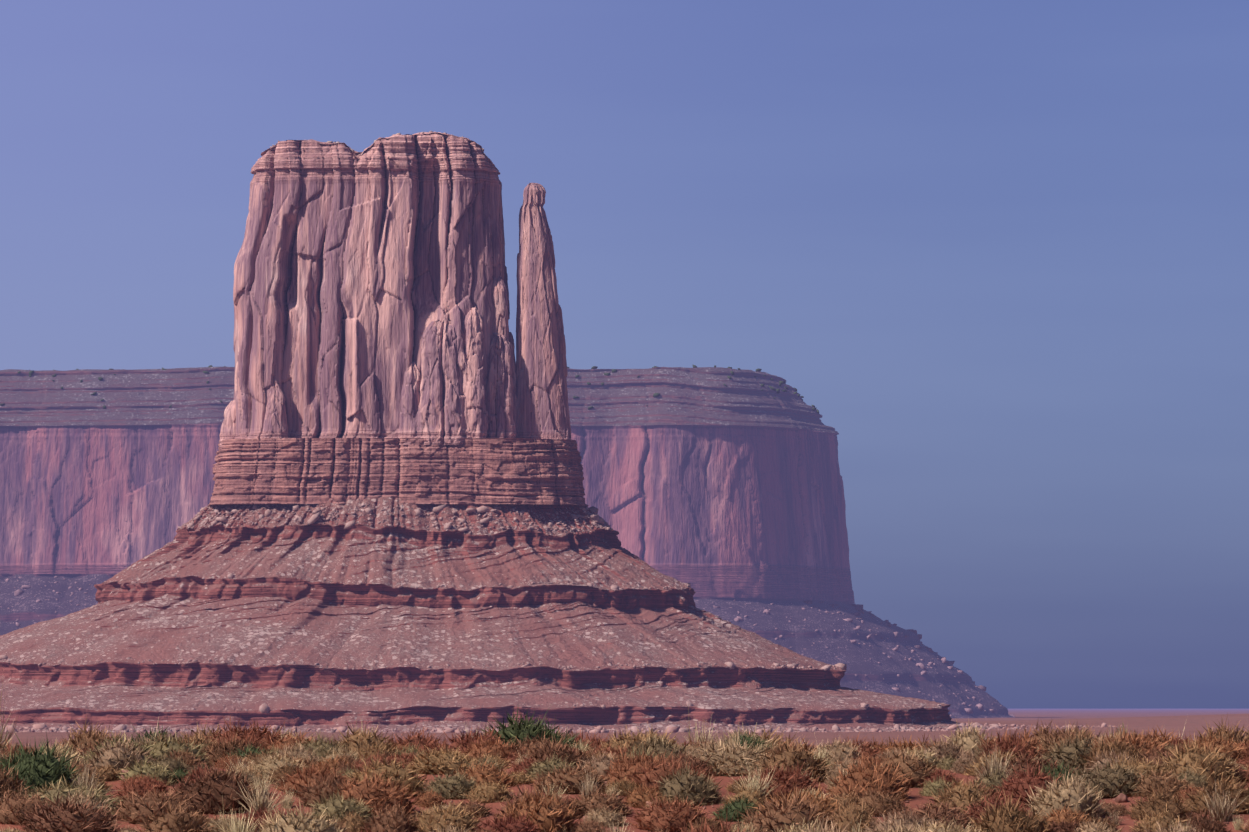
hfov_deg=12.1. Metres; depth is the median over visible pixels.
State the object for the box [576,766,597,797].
shrub
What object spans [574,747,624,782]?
shrub
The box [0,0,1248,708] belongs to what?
sky
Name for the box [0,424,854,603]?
mesa cliff
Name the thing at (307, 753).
shrub
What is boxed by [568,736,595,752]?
shrub
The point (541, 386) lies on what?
butte spire
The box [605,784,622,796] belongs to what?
shrub
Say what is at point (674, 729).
butte foot blocks
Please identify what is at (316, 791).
shrub
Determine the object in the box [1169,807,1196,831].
shrub
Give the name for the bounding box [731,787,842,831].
shrub
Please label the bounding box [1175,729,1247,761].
shrub
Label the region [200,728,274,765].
shrub
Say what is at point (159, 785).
shrub
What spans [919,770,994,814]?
shrub
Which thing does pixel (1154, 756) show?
shrub
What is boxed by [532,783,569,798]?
shrub
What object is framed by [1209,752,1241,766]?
shrub
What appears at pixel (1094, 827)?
shrub
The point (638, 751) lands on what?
shrub
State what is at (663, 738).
shrub
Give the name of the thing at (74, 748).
shrub
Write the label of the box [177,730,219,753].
shrub
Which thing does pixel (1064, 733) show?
shrub
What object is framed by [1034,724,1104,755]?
shrub
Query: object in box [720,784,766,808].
shrub
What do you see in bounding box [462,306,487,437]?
butte buttress
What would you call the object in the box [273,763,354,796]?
shrub
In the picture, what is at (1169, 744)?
shrub
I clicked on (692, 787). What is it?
shrub
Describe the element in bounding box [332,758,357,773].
shrub
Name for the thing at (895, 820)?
shrub
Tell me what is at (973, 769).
shrub
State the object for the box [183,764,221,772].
shrub
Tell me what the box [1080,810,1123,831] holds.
shrub
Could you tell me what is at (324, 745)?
shrub
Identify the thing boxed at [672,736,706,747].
shrub
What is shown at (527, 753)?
shrub
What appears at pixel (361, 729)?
shrub
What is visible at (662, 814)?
shrub
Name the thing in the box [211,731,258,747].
shrub
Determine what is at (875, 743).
shrub
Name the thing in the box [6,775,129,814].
shrub
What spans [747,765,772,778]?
shrub
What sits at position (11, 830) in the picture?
shrub
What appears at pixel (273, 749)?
shrub
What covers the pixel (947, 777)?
shrub
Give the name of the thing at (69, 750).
shrub
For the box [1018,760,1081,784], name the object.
shrub
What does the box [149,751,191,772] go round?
shrub
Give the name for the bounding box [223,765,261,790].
shrub
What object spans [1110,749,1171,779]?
shrub
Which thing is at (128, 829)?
shrub
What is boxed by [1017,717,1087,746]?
shrub
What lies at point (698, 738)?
shrub
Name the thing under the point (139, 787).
shrub
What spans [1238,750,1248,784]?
shrub
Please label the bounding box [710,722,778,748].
shrub
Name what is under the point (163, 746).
shrub
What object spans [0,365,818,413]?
mesa junipers
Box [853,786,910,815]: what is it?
shrub
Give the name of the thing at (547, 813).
shrub
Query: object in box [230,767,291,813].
grass tuft
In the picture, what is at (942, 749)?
shrub
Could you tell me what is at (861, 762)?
shrub
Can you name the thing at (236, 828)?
grass tuft
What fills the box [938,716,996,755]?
shrub
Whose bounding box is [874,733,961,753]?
shrub
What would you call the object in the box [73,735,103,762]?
shrub
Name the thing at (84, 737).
shrub
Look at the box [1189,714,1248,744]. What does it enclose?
shrub
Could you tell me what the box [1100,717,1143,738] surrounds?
shrub
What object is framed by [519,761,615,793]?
shrub
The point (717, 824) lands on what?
shrub
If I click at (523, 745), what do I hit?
shrub
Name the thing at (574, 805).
shrub
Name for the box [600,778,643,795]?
shrub
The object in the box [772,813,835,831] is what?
shrub
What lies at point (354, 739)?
shrub
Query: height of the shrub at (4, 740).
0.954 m
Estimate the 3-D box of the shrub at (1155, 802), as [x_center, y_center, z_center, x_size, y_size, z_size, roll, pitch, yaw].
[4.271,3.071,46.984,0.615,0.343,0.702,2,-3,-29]
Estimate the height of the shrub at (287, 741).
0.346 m
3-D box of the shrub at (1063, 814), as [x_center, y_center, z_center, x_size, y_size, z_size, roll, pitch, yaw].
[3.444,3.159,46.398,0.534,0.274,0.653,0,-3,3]
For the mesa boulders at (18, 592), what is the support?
on the mesa talus at (852, 656)
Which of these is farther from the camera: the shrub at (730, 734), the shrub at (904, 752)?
the shrub at (730, 734)
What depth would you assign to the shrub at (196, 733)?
52.81 m
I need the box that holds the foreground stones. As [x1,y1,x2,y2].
[4,766,1237,830]
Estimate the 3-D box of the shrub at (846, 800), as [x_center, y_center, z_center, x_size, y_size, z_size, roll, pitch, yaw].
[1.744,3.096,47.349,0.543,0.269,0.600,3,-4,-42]
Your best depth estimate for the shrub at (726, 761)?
49.64 m
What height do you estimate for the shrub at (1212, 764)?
0.479 m
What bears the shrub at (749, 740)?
on the terrain
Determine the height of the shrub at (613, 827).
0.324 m
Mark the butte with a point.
(356, 273)
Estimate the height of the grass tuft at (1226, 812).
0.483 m
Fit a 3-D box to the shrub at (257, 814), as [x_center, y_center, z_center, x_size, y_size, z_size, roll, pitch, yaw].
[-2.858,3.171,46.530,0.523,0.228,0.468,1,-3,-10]
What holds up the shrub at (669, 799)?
on the terrain
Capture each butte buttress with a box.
[219,400,235,446]
[259,379,288,444]
[398,362,420,444]
[415,318,471,444]
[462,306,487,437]
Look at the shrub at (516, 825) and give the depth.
46.08 m
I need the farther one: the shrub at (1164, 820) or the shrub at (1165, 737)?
the shrub at (1165, 737)
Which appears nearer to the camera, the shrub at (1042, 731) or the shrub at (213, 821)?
the shrub at (213, 821)
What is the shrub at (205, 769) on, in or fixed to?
on the terrain
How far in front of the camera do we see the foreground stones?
47.59 m
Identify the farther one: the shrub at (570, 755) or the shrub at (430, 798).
the shrub at (570, 755)
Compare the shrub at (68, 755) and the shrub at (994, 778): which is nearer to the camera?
the shrub at (994, 778)
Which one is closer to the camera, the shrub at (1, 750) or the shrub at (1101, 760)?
the shrub at (1101, 760)
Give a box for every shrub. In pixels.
[0,668,20,747]
[0,730,82,790]
[0,733,14,753]
[0,743,39,757]
[0,748,20,767]
[0,760,32,800]
[0,782,49,824]
[0,826,25,831]
[3,738,33,749]
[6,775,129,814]
[10,789,128,831]
[32,736,90,770]
[39,788,117,824]
[48,739,85,762]
[57,740,90,752]
[58,716,120,748]
[66,748,109,789]
[66,758,105,781]
[69,764,117,792]
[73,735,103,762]
[78,728,158,762]
[83,736,158,771]
[93,761,120,781]
[111,775,152,803]
[111,785,201,823]
[118,754,178,785]
[119,824,139,831]
[120,774,148,786]
[121,723,183,743]
[126,733,153,746]
[136,798,221,831]
[137,728,215,766]
[139,773,169,793]
[141,727,175,744]
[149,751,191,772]
[161,745,205,766]
[163,754,274,813]
[165,767,192,782]
[170,717,231,741]
[175,760,213,786]
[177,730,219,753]
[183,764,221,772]
[188,810,212,821]
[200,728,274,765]
[202,715,287,746]
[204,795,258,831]
[206,812,248,831]
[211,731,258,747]
[213,751,245,768]
[221,744,277,759]
[222,764,268,782]
[223,749,258,772]
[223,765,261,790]
[229,817,266,831]
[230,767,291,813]
[236,766,277,794]
[237,747,292,762]
[237,760,261,767]
[240,807,285,825]
[246,752,309,778]
[258,727,332,751]
[258,793,348,831]
[264,751,305,767]
[265,759,304,784]
[266,744,282,753]
[271,729,315,738]
[272,726,316,740]
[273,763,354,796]
[273,772,294,789]
[278,742,318,763]
[278,777,296,808]
[280,730,349,761]
[290,750,320,761]
[291,755,317,768]
[293,768,358,806]
[302,753,356,772]
[305,788,377,823]
[317,745,362,763]
[325,720,401,754]
[327,819,350,831]
[331,752,357,763]
[331,766,423,816]
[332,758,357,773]
[332,767,358,783]
[337,808,367,831]
[341,713,377,738]
[346,748,428,796]
[350,750,404,772]
[352,739,397,761]
[360,799,421,831]
[386,737,417,749]
[386,749,419,769]
[388,723,448,748]
[393,742,426,756]
[406,741,475,774]
[406,798,486,831]
[412,788,448,807]
[416,804,452,819]
[417,768,481,799]
[418,737,452,754]
[429,821,476,831]
[439,724,502,754]
[441,759,520,787]
[445,798,495,817]
[458,735,524,763]
[458,756,507,774]
[460,778,514,802]
[464,750,511,768]
[471,810,541,831]
[479,703,591,749]
[488,779,592,831]
[489,780,550,822]
[504,748,532,766]
[506,732,569,752]
[506,770,535,784]
[508,757,538,774]
[510,737,565,768]
[513,736,596,769]
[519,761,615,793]
[523,751,576,779]
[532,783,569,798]
[552,794,585,818]
[556,726,610,742]
[560,728,585,748]
[564,786,636,815]
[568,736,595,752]
[571,814,607,831]
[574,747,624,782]
[575,730,609,751]
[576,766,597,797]
[577,748,621,762]
[581,805,628,826]
[585,741,636,757]
[591,817,633,831]
[593,746,672,783]
[599,726,651,751]
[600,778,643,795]
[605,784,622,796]
[613,741,656,759]
[621,731,691,761]
[621,749,720,791]
[623,783,663,807]
[624,721,683,747]
[626,792,710,831]
[635,794,699,813]
[639,824,668,831]
[644,733,674,745]
[654,759,727,806]
[663,811,750,831]
[664,749,714,776]
[672,733,742,757]
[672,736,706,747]
[676,708,718,744]
[680,811,728,831]
[688,736,776,776]
[688,765,716,782]
[690,737,719,746]
[701,717,759,749]
[709,795,757,821]
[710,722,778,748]
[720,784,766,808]
[721,817,766,831]
[724,728,771,751]
[725,772,747,792]
[726,723,804,747]
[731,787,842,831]
[731,812,758,831]
[732,759,779,799]
[741,761,827,798]
[743,733,833,782]
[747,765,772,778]
[751,743,767,750]
[752,782,845,827]
[754,743,777,752]
[761,739,790,758]
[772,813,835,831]
[774,736,824,752]
[786,787,830,799]
[797,810,858,831]
[806,736,861,762]
[813,732,831,761]
[818,789,871,809]
[824,750,913,800]
[824,757,871,783]
[825,769,847,792]
[828,750,889,771]
[829,800,880,831]
[831,732,888,758]
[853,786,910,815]
[858,806,942,831]
[863,735,892,748]
[864,745,949,787]
[866,819,939,831]
[870,745,911,760]
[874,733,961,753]
[878,806,919,821]
[901,812,998,831]
[902,743,943,768]
[906,795,978,829]
[915,736,970,759]
[917,774,952,796]
[919,767,961,787]
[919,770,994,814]
[933,779,1003,803]
[936,754,962,769]
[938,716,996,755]
[950,749,978,773]
[959,747,1026,776]
[961,791,1045,823]
[964,745,1015,778]
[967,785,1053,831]
[968,763,1018,793]
[969,745,989,759]
[973,749,1070,780]
[976,725,1045,759]
[977,730,1037,761]
[989,759,1061,807]
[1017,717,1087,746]
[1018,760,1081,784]
[1025,768,1111,823]
[1031,732,1107,772]
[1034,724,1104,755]
[1037,721,1101,751]
[1038,804,1088,826]
[1046,817,1080,831]
[1061,754,1148,797]
[1072,817,1121,831]
[1079,748,1135,772]
[1080,731,1149,770]
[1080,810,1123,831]
[1087,728,1123,744]
[1088,725,1174,760]
[1097,799,1130,815]
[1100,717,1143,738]
[1106,809,1124,824]
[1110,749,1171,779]
[1112,727,1162,745]
[1125,803,1191,831]
[1126,784,1195,820]
[1129,768,1198,797]
[1132,823,1151,831]
[1133,722,1191,746]
[1136,744,1181,765]
[1143,819,1212,831]
[1152,733,1245,785]
[1160,740,1179,749]
[1166,732,1192,746]
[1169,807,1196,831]
[1172,768,1212,789]
[1173,784,1205,800]
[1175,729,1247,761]
[1180,771,1248,813]
[1181,803,1231,831]
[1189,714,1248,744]
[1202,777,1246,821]
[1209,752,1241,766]
[1228,762,1248,781]
[1232,736,1248,759]
[1232,814,1246,830]
[1235,755,1248,766]
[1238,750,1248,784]
[1238,819,1248,831]
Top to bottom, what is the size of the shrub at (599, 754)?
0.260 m
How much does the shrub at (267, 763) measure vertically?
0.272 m
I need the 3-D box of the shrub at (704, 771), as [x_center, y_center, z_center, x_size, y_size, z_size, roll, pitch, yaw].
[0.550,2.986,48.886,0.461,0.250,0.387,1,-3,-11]
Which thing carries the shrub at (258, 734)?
on the terrain
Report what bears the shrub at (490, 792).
on the terrain
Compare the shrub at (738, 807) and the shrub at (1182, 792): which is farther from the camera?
the shrub at (1182, 792)
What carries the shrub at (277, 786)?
on the terrain
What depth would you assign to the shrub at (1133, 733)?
51.33 m
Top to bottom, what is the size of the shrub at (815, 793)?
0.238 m
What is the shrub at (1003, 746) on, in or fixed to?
on the terrain
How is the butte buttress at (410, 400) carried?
on the butte pedestal
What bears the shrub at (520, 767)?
on the terrain
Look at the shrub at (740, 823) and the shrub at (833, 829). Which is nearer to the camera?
the shrub at (833, 829)
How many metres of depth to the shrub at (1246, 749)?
50.41 m
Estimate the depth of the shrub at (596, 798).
47.30 m
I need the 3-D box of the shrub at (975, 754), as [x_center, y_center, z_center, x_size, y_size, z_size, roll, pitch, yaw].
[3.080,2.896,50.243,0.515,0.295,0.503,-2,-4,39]
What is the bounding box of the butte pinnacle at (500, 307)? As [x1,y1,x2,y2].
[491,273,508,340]
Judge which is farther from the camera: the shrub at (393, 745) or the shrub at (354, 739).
the shrub at (393, 745)
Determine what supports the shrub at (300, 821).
on the terrain
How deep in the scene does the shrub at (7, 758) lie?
49.47 m
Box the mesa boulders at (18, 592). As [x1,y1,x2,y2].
[0,576,1014,717]
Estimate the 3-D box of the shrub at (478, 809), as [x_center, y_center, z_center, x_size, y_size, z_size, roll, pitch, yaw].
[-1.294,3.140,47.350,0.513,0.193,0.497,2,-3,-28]
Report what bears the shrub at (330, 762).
on the terrain
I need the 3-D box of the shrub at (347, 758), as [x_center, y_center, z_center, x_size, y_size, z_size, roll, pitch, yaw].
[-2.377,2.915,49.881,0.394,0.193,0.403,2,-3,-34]
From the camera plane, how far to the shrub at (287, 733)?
54.94 m
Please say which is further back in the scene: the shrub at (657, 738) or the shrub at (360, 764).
the shrub at (657, 738)
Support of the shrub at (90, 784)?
on the terrain
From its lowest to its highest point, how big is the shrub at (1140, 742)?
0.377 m
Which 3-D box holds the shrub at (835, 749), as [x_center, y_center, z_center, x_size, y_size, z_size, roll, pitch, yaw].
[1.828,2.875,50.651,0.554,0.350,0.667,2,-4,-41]
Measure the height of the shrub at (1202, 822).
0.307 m
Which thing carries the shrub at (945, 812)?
on the terrain
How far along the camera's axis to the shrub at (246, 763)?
49.41 m
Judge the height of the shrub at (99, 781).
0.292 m
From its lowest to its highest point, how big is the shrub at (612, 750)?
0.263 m
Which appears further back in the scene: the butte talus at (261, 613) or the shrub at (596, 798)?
the butte talus at (261, 613)
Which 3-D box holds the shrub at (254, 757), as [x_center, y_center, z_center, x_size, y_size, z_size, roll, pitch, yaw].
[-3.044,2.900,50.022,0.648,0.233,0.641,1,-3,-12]
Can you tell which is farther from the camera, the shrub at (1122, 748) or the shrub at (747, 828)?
the shrub at (1122, 748)
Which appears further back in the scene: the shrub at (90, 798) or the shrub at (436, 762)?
the shrub at (436, 762)
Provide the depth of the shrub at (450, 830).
45.20 m
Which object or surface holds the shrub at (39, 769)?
on the terrain
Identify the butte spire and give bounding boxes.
[516,183,570,439]
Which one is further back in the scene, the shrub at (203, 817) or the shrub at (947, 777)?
the shrub at (947, 777)
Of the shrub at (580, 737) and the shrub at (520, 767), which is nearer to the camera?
the shrub at (520, 767)
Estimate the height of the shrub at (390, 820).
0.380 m
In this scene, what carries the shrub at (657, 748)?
on the terrain
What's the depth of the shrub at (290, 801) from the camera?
47.30 m
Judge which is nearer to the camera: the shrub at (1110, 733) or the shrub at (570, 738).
the shrub at (570, 738)
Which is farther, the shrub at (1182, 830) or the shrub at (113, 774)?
the shrub at (113, 774)
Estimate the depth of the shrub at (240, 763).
48.77 m
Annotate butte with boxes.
[233,132,509,438]
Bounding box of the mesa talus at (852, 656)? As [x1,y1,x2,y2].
[0,574,1015,717]
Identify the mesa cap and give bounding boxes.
[0,367,838,433]
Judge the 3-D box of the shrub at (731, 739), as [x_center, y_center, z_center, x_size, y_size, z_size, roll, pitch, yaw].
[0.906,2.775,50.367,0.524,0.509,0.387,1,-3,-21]
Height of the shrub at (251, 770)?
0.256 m
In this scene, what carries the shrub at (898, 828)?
on the terrain
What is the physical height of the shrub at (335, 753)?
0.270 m
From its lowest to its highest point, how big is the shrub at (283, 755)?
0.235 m
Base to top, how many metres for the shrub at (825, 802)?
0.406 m
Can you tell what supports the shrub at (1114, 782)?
on the terrain
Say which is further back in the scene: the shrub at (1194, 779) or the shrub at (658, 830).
the shrub at (1194, 779)
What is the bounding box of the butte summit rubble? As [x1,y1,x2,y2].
[270,131,484,154]
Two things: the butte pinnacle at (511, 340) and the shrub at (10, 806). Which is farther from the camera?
the butte pinnacle at (511, 340)
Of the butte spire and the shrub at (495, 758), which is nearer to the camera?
the shrub at (495, 758)
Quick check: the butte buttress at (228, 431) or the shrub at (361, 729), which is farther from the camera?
the butte buttress at (228, 431)
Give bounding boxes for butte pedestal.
[209,438,588,506]
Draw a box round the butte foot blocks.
[1,723,1126,732]
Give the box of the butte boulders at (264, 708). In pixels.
[0,503,1018,732]
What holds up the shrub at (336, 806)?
on the terrain
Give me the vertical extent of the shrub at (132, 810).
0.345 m
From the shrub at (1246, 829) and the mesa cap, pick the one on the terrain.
the shrub at (1246, 829)
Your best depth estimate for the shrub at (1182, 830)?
45.31 m
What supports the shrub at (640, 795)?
on the terrain
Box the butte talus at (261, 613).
[0,497,989,731]
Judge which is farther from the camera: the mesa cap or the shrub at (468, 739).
the mesa cap
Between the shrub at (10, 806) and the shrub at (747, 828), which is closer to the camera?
the shrub at (747, 828)
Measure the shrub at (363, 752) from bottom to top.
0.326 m
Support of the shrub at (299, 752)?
on the terrain
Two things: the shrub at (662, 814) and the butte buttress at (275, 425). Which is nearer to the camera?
the shrub at (662, 814)
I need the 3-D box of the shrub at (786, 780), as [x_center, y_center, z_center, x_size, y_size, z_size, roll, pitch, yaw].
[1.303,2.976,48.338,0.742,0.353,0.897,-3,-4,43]
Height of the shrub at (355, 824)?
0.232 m
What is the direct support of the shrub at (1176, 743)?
on the terrain
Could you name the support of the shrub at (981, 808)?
on the terrain
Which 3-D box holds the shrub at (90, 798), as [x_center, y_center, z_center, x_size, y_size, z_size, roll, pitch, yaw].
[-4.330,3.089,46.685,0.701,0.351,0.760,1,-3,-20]
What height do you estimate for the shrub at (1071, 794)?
0.496 m
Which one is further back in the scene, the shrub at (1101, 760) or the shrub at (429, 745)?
the shrub at (429, 745)
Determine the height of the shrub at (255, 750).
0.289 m
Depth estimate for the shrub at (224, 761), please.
49.68 m
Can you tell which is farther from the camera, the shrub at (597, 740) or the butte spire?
the butte spire
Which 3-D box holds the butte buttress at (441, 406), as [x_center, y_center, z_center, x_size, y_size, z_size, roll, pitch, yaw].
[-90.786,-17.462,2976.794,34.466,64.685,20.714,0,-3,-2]
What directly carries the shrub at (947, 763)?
on the terrain
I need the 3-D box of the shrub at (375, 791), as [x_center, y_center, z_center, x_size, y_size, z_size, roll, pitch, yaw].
[-2.027,3.003,47.386,0.792,0.435,0.939,2,-3,-29]
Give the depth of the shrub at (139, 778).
48.49 m
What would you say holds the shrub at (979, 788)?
on the terrain
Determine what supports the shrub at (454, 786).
on the terrain
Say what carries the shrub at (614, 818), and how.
on the terrain
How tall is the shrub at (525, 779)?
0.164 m
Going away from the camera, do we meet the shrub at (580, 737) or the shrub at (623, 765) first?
the shrub at (623, 765)
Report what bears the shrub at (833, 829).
on the terrain
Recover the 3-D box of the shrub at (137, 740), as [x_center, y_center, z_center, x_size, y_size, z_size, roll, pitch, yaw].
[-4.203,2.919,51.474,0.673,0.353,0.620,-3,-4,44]
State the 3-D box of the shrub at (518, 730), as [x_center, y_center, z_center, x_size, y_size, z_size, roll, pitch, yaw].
[-0.823,2.834,52.595,1.129,0.570,1.049,0,-3,5]
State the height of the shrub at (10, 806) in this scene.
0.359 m
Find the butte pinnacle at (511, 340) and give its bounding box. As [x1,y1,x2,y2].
[509,332,517,437]
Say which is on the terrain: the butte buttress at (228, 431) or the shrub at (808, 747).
the shrub at (808, 747)
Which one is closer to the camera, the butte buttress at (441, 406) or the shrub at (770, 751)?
the shrub at (770, 751)
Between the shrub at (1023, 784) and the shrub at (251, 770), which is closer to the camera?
the shrub at (1023, 784)
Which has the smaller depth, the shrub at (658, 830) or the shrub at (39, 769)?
the shrub at (658, 830)
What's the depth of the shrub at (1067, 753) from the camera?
49.68 m
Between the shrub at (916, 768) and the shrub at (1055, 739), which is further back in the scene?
the shrub at (1055, 739)
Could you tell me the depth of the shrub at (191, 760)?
49.87 m
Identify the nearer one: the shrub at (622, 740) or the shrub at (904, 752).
the shrub at (904, 752)
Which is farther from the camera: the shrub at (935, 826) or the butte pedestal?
the butte pedestal
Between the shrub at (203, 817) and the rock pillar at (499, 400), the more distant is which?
the rock pillar at (499, 400)
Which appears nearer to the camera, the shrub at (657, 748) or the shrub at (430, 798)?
the shrub at (430, 798)
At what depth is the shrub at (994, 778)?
48.05 m
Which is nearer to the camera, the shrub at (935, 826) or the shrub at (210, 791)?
the shrub at (935, 826)
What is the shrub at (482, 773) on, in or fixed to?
on the terrain
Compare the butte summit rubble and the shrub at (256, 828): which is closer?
the shrub at (256, 828)
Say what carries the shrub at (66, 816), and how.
on the terrain
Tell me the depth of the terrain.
2570.94 m
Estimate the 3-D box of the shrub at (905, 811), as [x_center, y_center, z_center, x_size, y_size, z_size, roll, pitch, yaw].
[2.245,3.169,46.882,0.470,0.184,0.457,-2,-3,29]
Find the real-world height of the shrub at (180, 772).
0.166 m
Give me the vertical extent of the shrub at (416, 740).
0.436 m
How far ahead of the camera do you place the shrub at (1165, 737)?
52.95 m
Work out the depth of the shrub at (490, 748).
51.75 m
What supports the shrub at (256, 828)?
on the terrain
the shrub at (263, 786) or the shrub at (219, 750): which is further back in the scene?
the shrub at (219, 750)
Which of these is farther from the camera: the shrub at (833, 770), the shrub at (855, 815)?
the shrub at (833, 770)
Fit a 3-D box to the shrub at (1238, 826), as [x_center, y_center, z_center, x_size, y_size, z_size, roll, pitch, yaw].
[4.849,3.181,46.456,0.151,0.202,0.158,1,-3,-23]
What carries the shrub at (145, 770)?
on the terrain
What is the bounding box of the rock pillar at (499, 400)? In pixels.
[485,332,515,437]
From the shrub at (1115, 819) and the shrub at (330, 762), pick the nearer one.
the shrub at (1115, 819)
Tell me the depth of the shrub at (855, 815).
46.55 m
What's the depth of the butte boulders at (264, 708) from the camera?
2951.23 m
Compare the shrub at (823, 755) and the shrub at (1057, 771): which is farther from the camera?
the shrub at (823, 755)
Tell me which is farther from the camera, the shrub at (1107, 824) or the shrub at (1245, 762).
the shrub at (1245, 762)
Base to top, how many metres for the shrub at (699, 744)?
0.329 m
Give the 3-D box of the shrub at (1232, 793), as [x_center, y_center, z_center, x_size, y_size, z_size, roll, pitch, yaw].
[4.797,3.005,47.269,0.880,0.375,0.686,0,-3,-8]
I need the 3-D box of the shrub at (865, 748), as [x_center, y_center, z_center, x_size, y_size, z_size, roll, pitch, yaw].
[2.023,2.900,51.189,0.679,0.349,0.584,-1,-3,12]
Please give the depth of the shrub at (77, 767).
48.77 m
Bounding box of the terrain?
[0,709,1248,831]
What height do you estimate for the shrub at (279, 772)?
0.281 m
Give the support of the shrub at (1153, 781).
on the terrain
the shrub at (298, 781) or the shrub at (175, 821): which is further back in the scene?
the shrub at (298, 781)
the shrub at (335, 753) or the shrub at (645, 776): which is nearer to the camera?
the shrub at (645, 776)
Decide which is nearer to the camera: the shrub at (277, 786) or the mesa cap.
the shrub at (277, 786)
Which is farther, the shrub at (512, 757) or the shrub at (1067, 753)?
the shrub at (512, 757)
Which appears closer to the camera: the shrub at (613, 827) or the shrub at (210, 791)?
the shrub at (613, 827)
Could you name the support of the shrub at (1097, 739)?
on the terrain
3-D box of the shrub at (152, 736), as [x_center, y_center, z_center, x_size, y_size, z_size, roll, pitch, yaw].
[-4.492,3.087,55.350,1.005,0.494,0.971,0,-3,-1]
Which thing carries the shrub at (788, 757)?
on the terrain
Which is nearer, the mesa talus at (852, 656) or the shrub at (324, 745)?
the shrub at (324, 745)
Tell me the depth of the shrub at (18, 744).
54.16 m
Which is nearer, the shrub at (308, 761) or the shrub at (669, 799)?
the shrub at (669, 799)
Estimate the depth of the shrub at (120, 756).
49.23 m
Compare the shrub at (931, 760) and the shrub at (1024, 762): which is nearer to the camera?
the shrub at (1024, 762)
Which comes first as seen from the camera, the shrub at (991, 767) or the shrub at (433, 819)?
the shrub at (433, 819)
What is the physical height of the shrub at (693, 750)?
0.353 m
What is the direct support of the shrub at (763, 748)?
on the terrain
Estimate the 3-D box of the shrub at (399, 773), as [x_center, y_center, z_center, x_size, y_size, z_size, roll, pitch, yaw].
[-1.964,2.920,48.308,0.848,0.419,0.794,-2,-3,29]
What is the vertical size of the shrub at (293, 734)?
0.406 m
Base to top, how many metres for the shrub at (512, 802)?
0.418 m
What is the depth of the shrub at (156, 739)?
52.29 m
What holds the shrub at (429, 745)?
on the terrain
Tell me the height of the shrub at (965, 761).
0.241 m
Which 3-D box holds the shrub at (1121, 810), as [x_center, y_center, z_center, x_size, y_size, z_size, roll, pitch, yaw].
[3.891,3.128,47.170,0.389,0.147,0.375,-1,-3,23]
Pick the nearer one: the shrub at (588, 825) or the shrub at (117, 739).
the shrub at (588, 825)
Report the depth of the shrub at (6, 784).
47.43 m
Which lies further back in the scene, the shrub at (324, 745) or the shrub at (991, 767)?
the shrub at (324, 745)
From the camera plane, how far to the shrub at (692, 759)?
49.51 m
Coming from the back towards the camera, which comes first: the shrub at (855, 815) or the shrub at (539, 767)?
the shrub at (539, 767)
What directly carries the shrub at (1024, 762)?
on the terrain
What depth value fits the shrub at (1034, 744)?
51.13 m
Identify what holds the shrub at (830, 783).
on the terrain
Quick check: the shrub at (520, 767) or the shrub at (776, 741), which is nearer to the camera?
the shrub at (520, 767)
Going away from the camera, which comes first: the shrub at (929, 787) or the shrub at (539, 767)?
the shrub at (929, 787)
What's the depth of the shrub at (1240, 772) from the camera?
48.86 m
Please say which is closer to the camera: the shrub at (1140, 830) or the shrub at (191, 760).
the shrub at (1140, 830)
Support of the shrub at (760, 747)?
on the terrain
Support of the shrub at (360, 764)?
on the terrain
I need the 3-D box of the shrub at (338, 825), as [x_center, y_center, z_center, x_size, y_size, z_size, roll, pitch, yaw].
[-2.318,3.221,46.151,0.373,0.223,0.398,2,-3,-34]
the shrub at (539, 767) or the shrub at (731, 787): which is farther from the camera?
the shrub at (539, 767)
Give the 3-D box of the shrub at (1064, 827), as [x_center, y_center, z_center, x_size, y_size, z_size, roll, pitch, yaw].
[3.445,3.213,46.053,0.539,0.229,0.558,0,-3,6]
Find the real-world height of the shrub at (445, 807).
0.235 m
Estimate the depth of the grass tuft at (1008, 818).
45.76 m
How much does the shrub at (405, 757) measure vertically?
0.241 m
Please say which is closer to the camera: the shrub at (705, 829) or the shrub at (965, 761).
the shrub at (705, 829)
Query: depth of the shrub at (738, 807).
47.07 m
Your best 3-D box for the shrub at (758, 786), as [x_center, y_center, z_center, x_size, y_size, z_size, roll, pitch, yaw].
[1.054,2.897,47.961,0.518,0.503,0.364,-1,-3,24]
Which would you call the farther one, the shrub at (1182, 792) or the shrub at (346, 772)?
the shrub at (346, 772)
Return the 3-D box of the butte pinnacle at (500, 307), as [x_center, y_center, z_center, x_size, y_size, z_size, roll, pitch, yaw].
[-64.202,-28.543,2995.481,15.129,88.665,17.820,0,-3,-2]
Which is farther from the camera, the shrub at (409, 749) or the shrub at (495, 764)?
the shrub at (409, 749)
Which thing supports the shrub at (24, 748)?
on the terrain
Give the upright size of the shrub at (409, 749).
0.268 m
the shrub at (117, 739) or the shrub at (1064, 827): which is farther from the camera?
the shrub at (117, 739)
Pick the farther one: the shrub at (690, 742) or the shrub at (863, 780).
the shrub at (690, 742)

